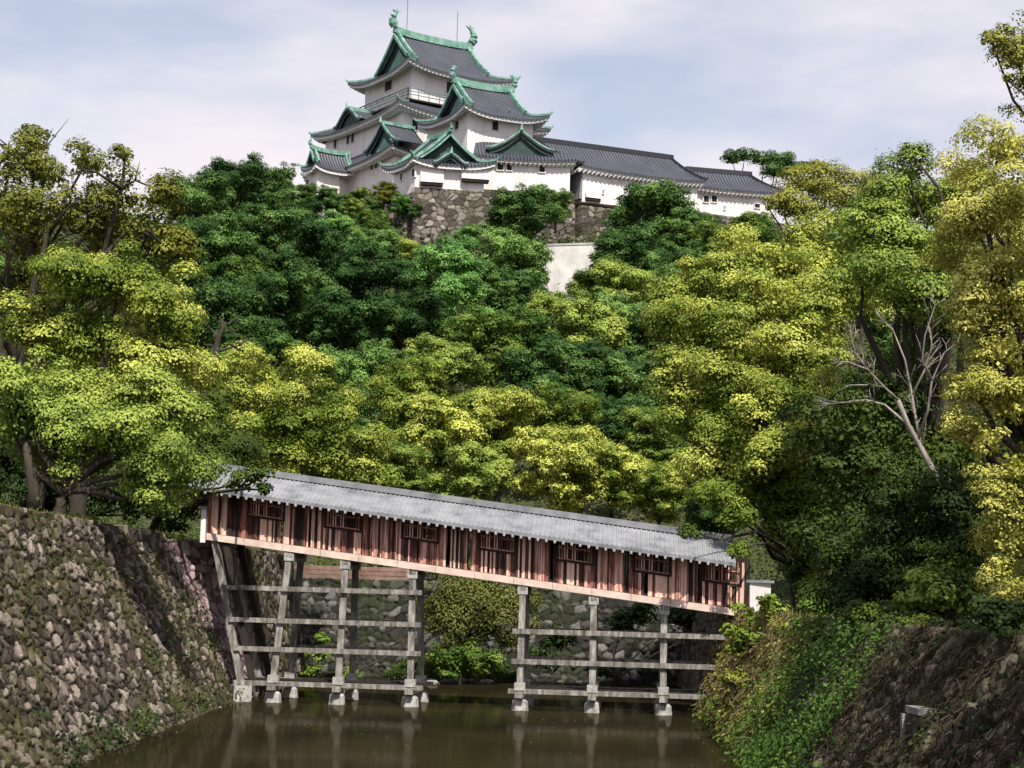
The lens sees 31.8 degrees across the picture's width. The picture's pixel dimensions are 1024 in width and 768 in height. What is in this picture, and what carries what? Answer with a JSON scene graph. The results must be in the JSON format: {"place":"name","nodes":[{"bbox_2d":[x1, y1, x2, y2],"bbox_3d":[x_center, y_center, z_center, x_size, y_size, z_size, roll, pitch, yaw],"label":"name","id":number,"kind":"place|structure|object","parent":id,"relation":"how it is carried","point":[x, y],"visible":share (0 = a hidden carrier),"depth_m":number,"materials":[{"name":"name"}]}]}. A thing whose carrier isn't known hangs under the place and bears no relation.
{"place":"outdoors","nodes":[
{"label":"outdoors","id":0,"kind":"place"},
{"bbox_2d":[68,675,748,767],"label":"water","id":1,"kind":"structure","parent":0,"point":[467,724],"depth_m":63.37,"materials":[{"name":"liquid"}]},
{"bbox_2d":[299,612,468,678],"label":"bush","id":2,"kind":"object","parent":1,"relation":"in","point":[309,671],"visible":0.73,"depth_m":97.78,"materials":[{"name":"green plant"}]},
{"bbox_2d":[424,637,506,683],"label":"bush","id":3,"kind":"object","parent":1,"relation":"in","point":[459,657],"visible":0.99,"depth_m":98.65,"materials":[{"name":"green plant"}]},
{"bbox_2d":[189,461,749,715],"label":"covered bridge","id":4,"kind":"structure","parent":1,"relation":"in","point":[324,508],"depth_m":79.58,"materials":[{"name":"red wood"}]},
{"bbox_2d":[383,660,516,682],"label":"shore bank","id":5,"kind":"structure","parent":0,"point":[475,680],"depth_m":101.87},
{"bbox_2d":[380,651,516,679],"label":"ground cover","id":6,"kind":"object","parent":5,"relation":"on","point":[400,667],"visible":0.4,"depth_m":102.33,"materials":[{"name":"green plant"}]},
{"bbox_2d":[403,555,542,672],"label":"bush","id":7,"kind":"object","parent":5,"relation":"on","point":[487,598],"visible":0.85,"depth_m":99.82,"materials":[{"name":"green plant"}]},
{"bbox_2d":[0,220,1023,623],"bbox_3d":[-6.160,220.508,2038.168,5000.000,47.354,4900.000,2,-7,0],"label":"terrain","id":8,"kind":"structure","parent":0,"point":[586,510],"depth_m":136.37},
{"bbox_2d":[0,394,88,511],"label":"leaning tree","id":9,"kind":"object","parent":8,"relation":"on","point":[35,489],"visible":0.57,"depth_m":66.70,"materials":[{"name":"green plant"}]},
{"bbox_2d":[0,435,192,524],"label":"hedge","id":10,"kind":"object","parent":8,"relation":"on","point":[14,482],"visible":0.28,"depth_m":81.44,"materials":[{"name":"green plant"}]},
{"bbox_2d":[0,120,211,496],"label":"broadleaf tree","id":11,"kind":"object","parent":8,"relation":"on","point":[173,242],"visible":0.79,"depth_m":82.02,"materials":[{"name":"green plant"}]},
{"bbox_2d":[0,239,228,517],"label":"broadleaf tree","id":12,"kind":"object","parent":8,"relation":"on","point":[69,334],"visible":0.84,"depth_m":72.46,"materials":[{"name":"green plant"}]},
{"bbox_2d":[0,504,234,767],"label":"stone wall","id":13,"kind":"structure","parent":8,"relation":"on","point":[94,635],"depth_m":58.59,"materials":[{"name":"stone"}]},
{"bbox_2d":[0,496,249,767],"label":"wall weeds","id":14,"kind":"object","parent":13,"relation":"on","point":[106,738],"depth_m":60.10,"materials":[{"name":"green plant"}]},
{"bbox_2d":[0,343,234,520],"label":"broadleaf tree","id":15,"kind":"object","parent":8,"relation":"on","point":[131,436],"visible":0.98,"depth_m":66.85,"materials":[{"name":"green plant"}]},
{"bbox_2d":[157,168,237,221],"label":"broadleaf tree","id":16,"kind":"object","parent":8,"relation":"on","point":[205,200],"visible":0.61,"depth_m":178.20,"materials":[{"name":"green plant"}]},
{"bbox_2d":[148,380,276,534],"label":"broadleaf tree","id":17,"kind":"object","parent":8,"relation":"on","point":[235,449],"visible":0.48,"depth_m":85.11,"materials":[{"name":"green plant"}]},
{"bbox_2d":[167,539,259,696],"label":"stone wall","id":18,"kind":"structure","parent":8,"relation":"on","point":[199,565],"depth_m":81.44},
{"bbox_2d":[170,210,272,278],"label":"broadleaf tree","id":19,"kind":"object","parent":8,"relation":"on","point":[219,236],"visible":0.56,"depth_m":164.74,"materials":[{"name":"green plant"}]},
{"bbox_2d":[178,273,276,351],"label":"broadleaf tree","id":20,"kind":"object","parent":8,"relation":"on","point":[218,298],"visible":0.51,"depth_m":149.29,"materials":[{"name":"green plant"}]},
{"bbox_2d":[201,253,267,288],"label":"broadleaf tree","id":21,"kind":"object","parent":8,"relation":"on","point":[225,267],"visible":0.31,"depth_m":158.39,"materials":[{"name":"green plant"}]},
{"bbox_2d":[194,150,280,225],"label":"broadleaf tree","id":22,"kind":"object","parent":8,"relation":"on","point":[253,168],"visible":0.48,"depth_m":186.95,"materials":[{"name":"green plant"}]},
{"bbox_2d":[211,314,310,368],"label":"broadleaf tree","id":23,"kind":"object","parent":8,"relation":"on","point":[270,335],"visible":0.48,"depth_m":137.25,"materials":[{"name":"green plant"}]},
{"bbox_2d":[234,198,312,276],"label":"broadleaf tree","id":24,"kind":"object","parent":8,"relation":"on","point":[266,224],"visible":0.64,"depth_m":170.68,"materials":[{"name":"green plant"}]},
{"bbox_2d":[245,548,304,695],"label":"stone wall","id":25,"kind":"structure","parent":8,"relation":"on","point":[266,568],"depth_m":92.34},
{"bbox_2d":[247,161,302,211],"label":"broadleaf tree","id":26,"kind":"object","parent":8,"relation":"on","point":[283,188],"visible":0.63,"depth_m":189.95,"materials":[{"name":"green plant"}]},
{"bbox_2d":[232,256,339,373],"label":"broadleaf tree","id":27,"kind":"object","parent":8,"relation":"on","point":[284,301],"visible":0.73,"depth_m":150.22,"materials":[{"name":"green plant"}]},
{"bbox_2d":[185,337,404,533],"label":"broadleaf tree","id":28,"kind":"object","parent":8,"relation":"on","point":[355,459],"visible":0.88,"depth_m":96.59,"materials":[{"name":"green plant"}]},
{"bbox_2d":[256,213,367,344],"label":"broadleaf tree","id":29,"kind":"object","parent":8,"relation":"on","point":[321,242],"visible":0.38,"depth_m":164.49,"materials":[{"name":"green plant"}]},
{"bbox_2d":[278,342,374,471],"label":"broadleaf tree","id":30,"kind":"object","parent":8,"relation":"on","point":[346,366],"visible":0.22,"depth_m":132.11,"materials":[{"name":"green plant"}]},
{"bbox_2d":[300,287,398,379],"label":"broadleaf tree","id":31,"kind":"object","parent":8,"relation":"on","point":[338,312],"visible":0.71,"depth_m":145.76,"materials":[{"name":"green plant"}]},
{"bbox_2d":[323,241,419,301],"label":"broadleaf tree","id":32,"kind":"object","parent":8,"relation":"on","point":[356,270],"visible":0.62,"depth_m":160.00,"materials":[{"name":"green plant"}]},
{"bbox_2d":[342,224,401,258],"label":"broadleaf tree","id":33,"kind":"object","parent":8,"relation":"on","point":[381,237],"visible":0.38,"depth_m":175.33,"materials":[{"name":"green plant"}]},
{"bbox_2d":[330,338,416,420],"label":"broadleaf tree","id":34,"kind":"object","parent":8,"relation":"on","point":[373,355],"visible":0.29,"depth_m":135.28,"materials":[{"name":"green plant"}]},
{"bbox_2d":[370,437,433,491],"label":"broadleaf tree","id":35,"kind":"object","parent":8,"relation":"on","point":[409,462],"visible":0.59,"depth_m":106.73,"materials":[{"name":"green plant"}]},
{"bbox_2d":[362,284,450,357],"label":"broadleaf tree","id":36,"kind":"object","parent":8,"relation":"on","point":[414,318],"visible":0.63,"depth_m":150.52,"materials":[{"name":"green plant"}]},
{"bbox_2d":[359,354,457,429],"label":"broadleaf tree","id":37,"kind":"object","parent":8,"relation":"on","point":[398,376],"visible":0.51,"depth_m":119.17,"materials":[{"name":"green plant"}]},
{"bbox_2d":[373,388,490,534],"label":"broadleaf tree","id":38,"kind":"object","parent":8,"relation":"on","point":[435,427],"visible":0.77,"depth_m":112.22,"materials":[{"name":"green plant"}]},
{"bbox_2d":[388,233,488,294],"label":"broadleaf tree","id":39,"kind":"object","parent":8,"relation":"on","point":[453,257],"visible":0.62,"depth_m":163.44,"materials":[{"name":"green plant"}]},
{"bbox_2d":[402,332,487,399],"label":"broadleaf tree","id":40,"kind":"object","parent":8,"relation":"on","point":[465,366],"visible":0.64,"depth_m":131.36,"materials":[{"name":"green plant"}]},
{"bbox_2d":[404,269,495,383],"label":"broadleaf tree","id":41,"kind":"object","parent":8,"relation":"on","point":[459,294],"visible":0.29,"depth_m":154.68,"materials":[{"name":"green plant"}]},
{"bbox_2d":[411,187,499,245],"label":"rubble rampart","id":42,"kind":"object","parent":8,"relation":"on","point":[452,210],"visible":0.63,"depth_m":203.19,"materials":[{"name":"stone"}]},
{"bbox_2d":[378,123,499,194],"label":"gable turret","id":43,"kind":"object","parent":42,"relation":"on","point":[446,159],"visible":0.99,"depth_m":204.70,"materials":[{"name":"white paint"}]},
{"bbox_2d":[424,441,515,551],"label":"broadleaf tree","id":44,"kind":"object","parent":8,"relation":"on","point":[491,472],"visible":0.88,"depth_m":106.82,"materials":[{"name":"green plant"}]},
{"bbox_2d":[435,301,527,390],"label":"broadleaf tree","id":45,"kind":"object","parent":8,"relation":"on","point":[474,328],"visible":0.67,"depth_m":145.61,"materials":[{"name":"green plant"}]},
{"bbox_2d":[300,577,699,684],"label":"stone wall","id":46,"kind":"structure","parent":8,"relation":"on","point":[569,610],"depth_m":106.14,"materials":[{"name":"stone"}]},
{"bbox_2d":[294,564,409,580],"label":"timber edging","id":47,"kind":"object","parent":46,"relation":"on","point":[375,575],"visible":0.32,"depth_m":107.83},
{"bbox_2d":[529,602,695,686],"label":"bush","id":48,"kind":"object","parent":46,"relation":"attached to","point":[638,615],"visible":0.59,"depth_m":101.63,"materials":[{"name":"green plant"}]},
{"bbox_2d":[445,383,554,502],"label":"broadleaf tree","id":49,"kind":"object","parent":8,"relation":"on","point":[500,413],"visible":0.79,"depth_m":114.94,"materials":[{"name":"green plant"}]},
{"bbox_2d":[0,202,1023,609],"bbox_3d":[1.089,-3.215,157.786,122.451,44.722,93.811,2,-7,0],"label":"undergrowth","id":50,"kind":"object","parent":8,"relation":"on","point":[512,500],"visible":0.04,"depth_m":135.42,"materials":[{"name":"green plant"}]},
{"bbox_2d":[475,262,550,319],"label":"broadleaf tree","id":51,"kind":"object","parent":8,"relation":"on","point":[505,293],"visible":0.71,"depth_m":167.76,"materials":[{"name":"green plant"}]},
{"bbox_2d":[475,221,554,288],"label":"broadleaf tree","id":52,"kind":"object","parent":8,"relation":"on","point":[512,252],"visible":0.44,"depth_m":185.23,"materials":[{"name":"green plant"}]},
{"bbox_2d":[484,182,569,243],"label":"broadleaf tree","id":53,"kind":"object","parent":8,"relation":"on","point":[533,208],"visible":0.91,"depth_m":190.92,"materials":[{"name":"green plant"}]},
{"bbox_2d":[484,189,574,243],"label":"rubble rampart","id":54,"kind":"object","parent":8,"relation":"on","point":[570,225],"visible":0.12,"depth_m":207.82,"materials":[{"name":"stone"}]},
{"bbox_2d":[473,124,576,191],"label":"gate gallery","id":55,"kind":"object","parent":54,"relation":"on","point":[526,159],"visible":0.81,"depth_m":209.18,"materials":[{"name":"white paint"}]},
{"bbox_2d":[413,65,552,153],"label":"keep","id":56,"kind":"structure","parent":55,"relation":"on","point":[473,112],"depth_m":214.84,"materials":[{"name":"tile"}]},
{"bbox_2d":[491,304,571,379],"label":"broadleaf tree","id":57,"kind":"object","parent":8,"relation":"on","point":[521,331],"visible":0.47,"depth_m":148.74,"materials":[{"name":"green plant"}]},
{"bbox_2d":[491,333,603,395],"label":"broadleaf tree","id":58,"kind":"object","parent":8,"relation":"on","point":[544,367],"visible":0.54,"depth_m":135.38,"materials":[{"name":"green plant"}]},
{"bbox_2d":[508,381,602,496],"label":"broadleaf tree","id":59,"kind":"object","parent":8,"relation":"on","point":[577,408],"visible":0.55,"depth_m":117.91,"materials":[{"name":"green plant"}]},
{"bbox_2d":[518,242,595,298],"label":"retaining wall","id":60,"kind":"structure","parent":8,"relation":"on","point":[568,257],"depth_m":189.51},
{"bbox_2d":[507,422,609,512],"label":"broadleaf tree","id":61,"kind":"object","parent":8,"relation":"on","point":[559,457],"visible":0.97,"depth_m":108.66,"materials":[{"name":"green plant"}]},
{"bbox_2d":[535,335,612,394],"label":"broadleaf tree","id":62,"kind":"object","parent":8,"relation":"on","point":[592,351],"visible":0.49,"depth_m":137.29,"materials":[{"name":"green plant"}]},
{"bbox_2d":[529,294,631,349],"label":"broadleaf tree","id":63,"kind":"object","parent":8,"relation":"on","point":[582,320],"visible":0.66,"depth_m":149.17,"materials":[{"name":"green plant"}]},
{"bbox_2d":[578,390,641,444],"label":"broadleaf tree","id":64,"kind":"object","parent":8,"relation":"on","point":[607,424],"visible":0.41,"depth_m":128.84,"materials":[{"name":"green plant"}]},
{"bbox_2d":[571,436,653,517],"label":"broadleaf tree","id":65,"kind":"object","parent":8,"relation":"on","point":[607,479],"visible":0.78,"depth_m":109.21,"materials":[{"name":"green plant"}]},
{"bbox_2d":[575,205,671,246],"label":"rubble rampart","id":66,"kind":"object","parent":8,"relation":"on","point":[588,219],"visible":0.16,"depth_m":210.66,"materials":[{"name":"stone"}]},
{"bbox_2d":[533,136,708,209],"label":"gallery","id":67,"kind":"object","parent":66,"relation":"on","point":[600,175],"visible":0.69,"depth_m":213.75,"materials":[{"name":"tile"}]},
{"bbox_2d":[685,166,781,217],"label":"gallery","id":68,"kind":"object","parent":67,"relation":"attached to","point":[732,193],"visible":0.57,"depth_m":221.48,"materials":[{"name":"white paint"}]},
{"bbox_2d":[583,258,667,306],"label":"broadleaf tree","id":69,"kind":"object","parent":8,"relation":"on","point":[632,283],"visible":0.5,"depth_m":159.47,"materials":[{"name":"green plant"}]},
{"bbox_2d":[587,225,670,270],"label":"broadleaf tree","id":70,"kind":"object","parent":8,"relation":"on","point":[632,249],"visible":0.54,"depth_m":182.01,"materials":[{"name":"green plant"}]},
{"bbox_2d":[590,284,667,360],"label":"broadleaf tree","id":71,"kind":"object","parent":8,"relation":"on","point":[616,303],"visible":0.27,"depth_m":151.65,"materials":[{"name":"green plant"}]},
{"bbox_2d":[601,349,683,427],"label":"broadleaf tree","id":72,"kind":"object","parent":8,"relation":"on","point":[622,370],"visible":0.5,"depth_m":137.25,"materials":[{"name":"green plant"}]},
{"bbox_2d":[592,178,700,253],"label":"broadleaf tree","id":73,"kind":"object","parent":8,"relation":"on","point":[650,204],"visible":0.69,"depth_m":193.55,"materials":[{"name":"green plant"}]},
{"bbox_2d":[614,403,690,502],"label":"broadleaf tree","id":74,"kind":"object","parent":8,"relation":"on","point":[642,438],"visible":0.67,"depth_m":124.71,"materials":[{"name":"green plant"}]},
{"bbox_2d":[615,459,700,524],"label":"broadleaf tree","id":75,"kind":"object","parent":8,"relation":"on","point":[669,490],"visible":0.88,"depth_m":107.12,"materials":[{"name":"green plant"}]},
{"bbox_2d":[638,239,708,287],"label":"broadleaf tree","id":76,"kind":"object","parent":8,"relation":"on","point":[651,260],"visible":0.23,"depth_m":179.43,"materials":[{"name":"green plant"}]},
{"bbox_2d":[656,206,722,251],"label":"broadleaf tree","id":77,"kind":"object","parent":8,"relation":"on","point":[684,219],"visible":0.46,"depth_m":191.23,"materials":[{"name":"green plant"}]},
{"bbox_2d":[677,495,758,534],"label":"broadleaf tree","id":78,"kind":"object","parent":8,"relation":"on","point":[700,517],"visible":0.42,"depth_m":98.82,"materials":[{"name":"green plant"}]},
{"bbox_2d":[728,208,784,272],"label":"broadleaf tree","id":79,"kind":"object","parent":8,"relation":"on","point":[764,224],"visible":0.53,"depth_m":178.02,"materials":[{"name":"green plant"}]},
{"bbox_2d":[719,147,815,189],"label":"pine tree","id":80,"kind":"object","parent":8,"relation":"on","point":[773,161],"visible":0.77,"depth_m":230.92,"materials":[{"name":"green plant"}]},
{"bbox_2d":[638,204,907,611],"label":"maple tree","id":81,"kind":"object","parent":8,"relation":"on","point":[759,395],"visible":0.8,"depth_m":87.10,"materials":[{"name":"green plant"}]},
{"bbox_2d":[677,432,886,614],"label":"broadleaf tree","id":82,"kind":"object","parent":8,"relation":"on","point":[787,498],"visible":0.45,"depth_m":83.59,"materials":[{"name":"green plant"}]},
{"bbox_2d":[760,157,888,386],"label":"broadleaf tree","id":83,"kind":"object","parent":8,"relation":"on","point":[784,202],"visible":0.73,"depth_m":160.62,"materials":[{"name":"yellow plant"}]},
{"bbox_2d":[677,610,1023,767],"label":"stone wall","id":84,"kind":"structure","parent":8,"relation":"on","point":[699,649],"depth_m":39.85,"materials":[{"name":"stone"}]},
{"bbox_2d":[719,594,790,656],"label":"bush","id":85,"kind":"object","parent":84,"relation":"on","point":[766,602],"visible":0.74,"depth_m":67.48,"materials":[{"name":"green plant"}]},
{"bbox_2d":[688,688,822,767],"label":"wall weeds","id":86,"kind":"object","parent":84,"relation":"attached to","point":[789,755],"depth_m":55.42,"materials":[{"name":"green plant"}]},
{"bbox_2d":[688,606,830,758],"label":"dry weeds","id":87,"kind":"object","parent":84,"relation":"on","point":[758,646],"visible":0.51,"depth_m":64.25,"materials":[{"name":"plant"}]},
{"bbox_2d":[699,612,824,759],"bbox_3d":[8.808,10.869,67.737,2.897,4.772,25.153,1,-7,2],"label":"wall creeper","id":88,"kind":"object","parent":84,"relation":"attached to","point":[753,671],"depth_m":62.93,"materials":[{"name":"green plant"}]},
{"bbox_2d":[715,613,900,767],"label":"ivy","id":89,"kind":"object","parent":84,"relation":"attached to","point":[814,707],"visible":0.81,"depth_m":50.14,"materials":[{"name":"green plant"}]},
{"bbox_2d":[835,598,911,640],"bbox_3d":[10.140,6.776,49.951,1.918,1.649,2.606,3,-7,-12],"label":"bush","id":90,"kind":"object","parent":84,"relation":"on","point":[863,611],"visible":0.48,"depth_m":49.73,"materials":[{"name":"green plant"}]},
{"bbox_2d":[746,621,1023,767],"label":"wall weeds","id":91,"kind":"object","parent":84,"relation":"attached to","point":[1005,676],"depth_m":38.85,"materials":[{"name":"green plant"}]},
{"bbox_2d":[794,616,1023,767],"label":"hanging vines","id":92,"kind":"object","parent":84,"relation":"hanging from","point":[1000,718],"visible":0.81,"depth_m":37.21,"materials":[{"name":"plant"}]},
{"bbox_2d":[967,597,1023,656],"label":"bush","id":93,"kind":"object","parent":84,"relation":"on","point":[1000,619],"visible":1,"depth_m":31.69,"materials":[{"name":"green plant"}]},
{"bbox_2d":[810,287,960,585],"bbox_3d":[12.201,1.860,58.164,4.675,10.072,4.028,2,-7,0],"label":"bare tree","id":94,"kind":"object","parent":8,"relation":"on","point":[917,439],"visible":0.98,"depth_m":58.13,"materials":[{"name":"grey wood"}]},
{"bbox_2d":[771,351,1015,611],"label":"broadleaf tree","id":95,"kind":"object","parent":8,"relation":"on","point":[866,452],"visible":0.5,"depth_m":76.42,"materials":[{"name":"green plant"}]},
{"bbox_2d":[793,462,1017,622],"bbox_3d":[11.509,5.305,54.514,7.518,5.755,4.767,-3,-8,33],"label":"broadleaf tree","id":96,"kind":"object","parent":8,"relation":"on","point":[938,534],"visible":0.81,"depth_m":53.47,"materials":[{"name":"green plant"}]},
{"bbox_2d":[860,288,953,415],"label":"broadleaf tree","id":97,"kind":"object","parent":8,"relation":"on","point":[886,335],"visible":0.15,"depth_m":129.28,"materials":[{"name":"green plant"}]},
{"bbox_2d":[813,137,1002,489],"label":"broadleaf tree","id":98,"kind":"object","parent":8,"relation":"on","point":[886,221],"visible":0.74,"depth_m":78.06,"materials":[{"name":"green plant"}]},
{"bbox_2d":[890,554,999,621],"bbox_3d":[12.448,6.308,51.718,3.309,2.977,3.138,2,-7,0],"label":"bush","id":99,"kind":"object","parent":8,"relation":"on","point":[931,595],"visible":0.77,"depth_m":51.46,"materials":[{"name":"green plant"}]},
{"bbox_2d":[915,111,1023,625],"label":"maple tree","id":100,"kind":"object","parent":8,"relation":"on","point":[998,385],"visible":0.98,"depth_m":46.34,"materials":[{"name":"yellow plant"}]},
{"bbox_2d":[976,9,1023,122],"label":"broadleaf tree","id":101,"kind":"object","parent":8,"relation":"on","point":[1012,51],"visible":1,"depth_m":41.24,"materials":[{"name":"green plant"}]},
{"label":"rubble rampart","id":102,"kind":"object","parent":8,"relation":"on","visible":0},
{"bbox_2d":[300,0,553,214],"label":"castle keep","id":103,"kind":"structure","parent":102,"relation":"on","point":[406,84],"depth_m":227.11,"materials":[{"name":"white paint"}]},
{"bbox_2d":[298,137,356,219],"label":"corner turret","id":104,"kind":"object","parent":103,"relation":"attached to","point":[324,166],"visible":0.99,"depth_m":223.81,"materials":[{"name":"white paint"}]},
{"bbox_2d":[0,0,1023,243],"label":"sky","id":105,"kind":"structure","parent":0,"point":[180,84],"materials":[{"name":"white"}]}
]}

